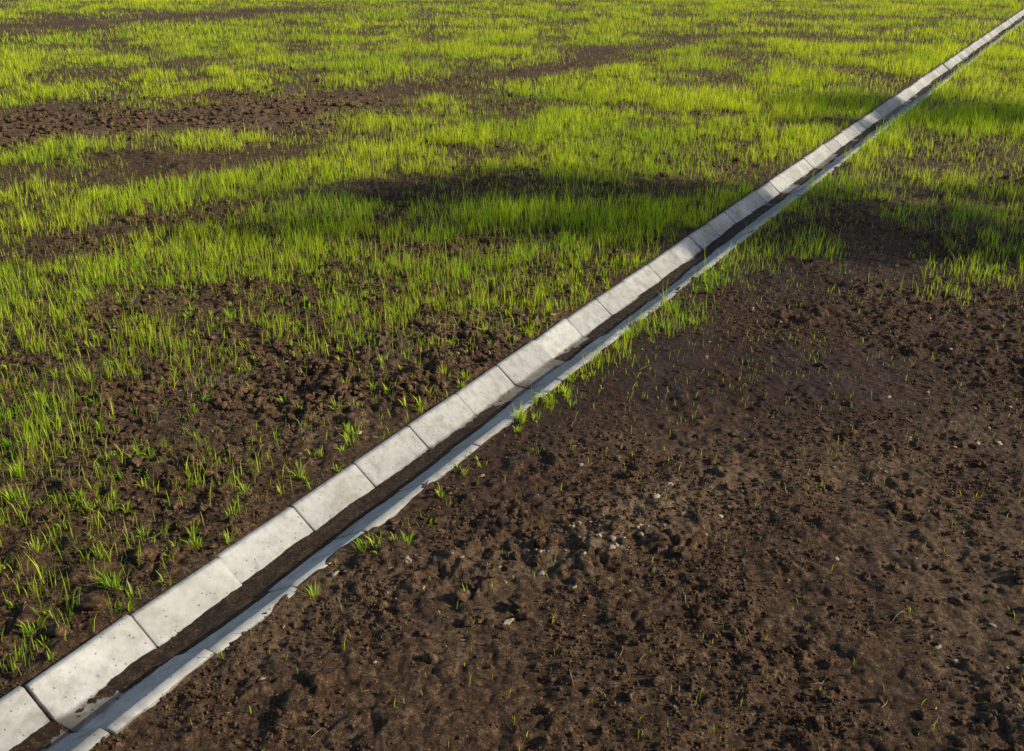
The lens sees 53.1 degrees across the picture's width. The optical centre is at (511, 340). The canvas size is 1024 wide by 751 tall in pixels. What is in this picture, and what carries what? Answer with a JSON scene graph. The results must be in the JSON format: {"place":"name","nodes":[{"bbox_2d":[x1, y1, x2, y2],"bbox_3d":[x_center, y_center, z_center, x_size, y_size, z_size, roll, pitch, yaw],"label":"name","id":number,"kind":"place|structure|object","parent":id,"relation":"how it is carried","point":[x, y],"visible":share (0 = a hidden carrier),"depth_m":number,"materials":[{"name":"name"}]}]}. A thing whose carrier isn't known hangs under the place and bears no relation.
{"place":"outdoors","nodes":[
{"label":"outdoors","id":0,"kind":"place"},
{"bbox_2d":[0,0,1023,750],"bbox_3d":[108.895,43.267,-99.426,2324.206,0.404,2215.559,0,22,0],"label":"ground","id":1,"kind":"structure","parent":0,"point":[890,666],"depth_m":6.75,"materials":[{"name":"soil"}]},
{"bbox_2d":[12,446,42,459],"bbox_3d":[-2.957,0.685,6.256,0.172,0.076,0.111,0,22,0],"label":"soil cake","id":2,"kind":"object","parent":1,"relation":"on","point":[26,450],"visible":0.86,"depth_m":6.22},
{"bbox_2d":[47,623,69,636],"bbox_3d":[-2.080,1.328,4.688,0.110,0.062,0.101,0,22,0],"label":"soil cake","id":3,"kind":"object","parent":1,"relation":"on","point":[54,629],"visible":0.98,"depth_m":4.67,"materials":[{"name":"brown soil"}]},
{"bbox_2d":[74,593,109,610],"bbox_3d":[-2.002,1.254,4.869,0.175,0.087,0.129,0,22,0],"label":"soil cake","id":4,"kind":"object","parent":1,"relation":"on","point":[91,601],"visible":0.97,"depth_m":4.84,"materials":[{"name":"brown soil"}]},
{"bbox_2d":[118,502,136,509],"bbox_3d":[-2.144,0.926,5.704,0.112,0.044,0.064,0,22,0],"label":"soil cake","id":5,"kind":"object","parent":1,"relation":"on","point":[130,505],"visible":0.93,"depth_m":5.69,"materials":[{"name":"brown soil"}]},
{"bbox_2d":[132,542,158,565],"bbox_3d":[-1.871,1.094,5.256,0.133,0.065,0.149,0,22,0],"label":"soil cake","id":6,"kind":"object","parent":1,"relation":"on","point":[149,552],"visible":0.99,"depth_m":5.23,"materials":[{"name":"brown soil"}]},
{"bbox_2d":[175,515,199,528],"bbox_3d":[-1.749,0.982,5.516,0.151,0.033,0.075,-18,28,-37],"label":"soil cake","id":7,"kind":"object","parent":1,"relation":"on","point":[185,523],"visible":0.96,"depth_m":5.50,"materials":[{"name":"brown soil"}]},
{"bbox_2d":[0,280,716,636],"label":"grass tuft","id":8,"kind":"object","parent":1,"relation":"on","point":[200,542],"visible":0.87,"depth_m":6.00,"materials":[{"name":"green plant"}]},
{"bbox_2d":[0,253,729,662],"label":"grass tuft","id":9,"kind":"object","parent":1,"relation":"on","point":[360,547],"visible":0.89,"depth_m":7.11,"materials":[{"name":"green plant"}]},
{"bbox_2d":[0,66,837,247],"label":"field clods","id":10,"kind":"object","parent":1,"relation":"on","point":[302,109],"visible":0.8,"depth_m":17.04,"materials":[{"name":"soil"}]},
{"bbox_2d":[0,9,1023,750],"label":"concrete drainage channel","id":11,"kind":"object","parent":1,"relation":"on","point":[116,677],"visible":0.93,"depth_m":5.82,"materials":[{"name":"concrete"}]},
{"bbox_2d":[0,194,1023,750],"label":"soil clods","id":12,"kind":"object","parent":1,"relation":"on","point":[496,338],"visible":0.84,"depth_m":7.03,"materials":[{"name":"brown soil"}]},
{"bbox_2d":[0,296,1023,750],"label":"meadow grass","id":13,"kind":"structure","parent":1,"relation":"on","point":[168,334],"depth_m":6.70,"materials":[{"name":"green plant"}]},
{"bbox_2d":[1,296,1023,712],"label":"pebbles","id":14,"kind":"object","parent":1,"relation":"on","point":[583,540],"visible":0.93,"depth_m":5.42,"materials":[{"name":"stone"}]},
{"bbox_2d":[0,166,1023,355],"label":"meadow grass","id":15,"kind":"structure","parent":0,"point":[514,208],"depth_m":10.47,"materials":[{"name":"green plant"}]},
{"bbox_2d":[0,74,1023,205],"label":"meadow grass","id":16,"kind":"structure","parent":0,"point":[686,102],"depth_m":15.35,"materials":[{"name":"green plant"}]},
{"bbox_2d":[0,26,1023,112],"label":"meadow grass","id":17,"kind":"structure","parent":0,"point":[830,78],"depth_m":23.63,"materials":[{"name":"green plant"}]},
{"bbox_2d":[0,0,1023,45],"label":"meadow grass","id":18,"kind":"structure","parent":0,"point":[399,15],"depth_m":36.63,"materials":[{"name":"green plant"}]},
{"bbox_2d":[12,310,1023,736],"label":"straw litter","id":19,"kind":"object","parent":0,"point":[582,520],"visible":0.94,"depth_m":5.72,"materials":[{"name":"beige plant"}]}
]}

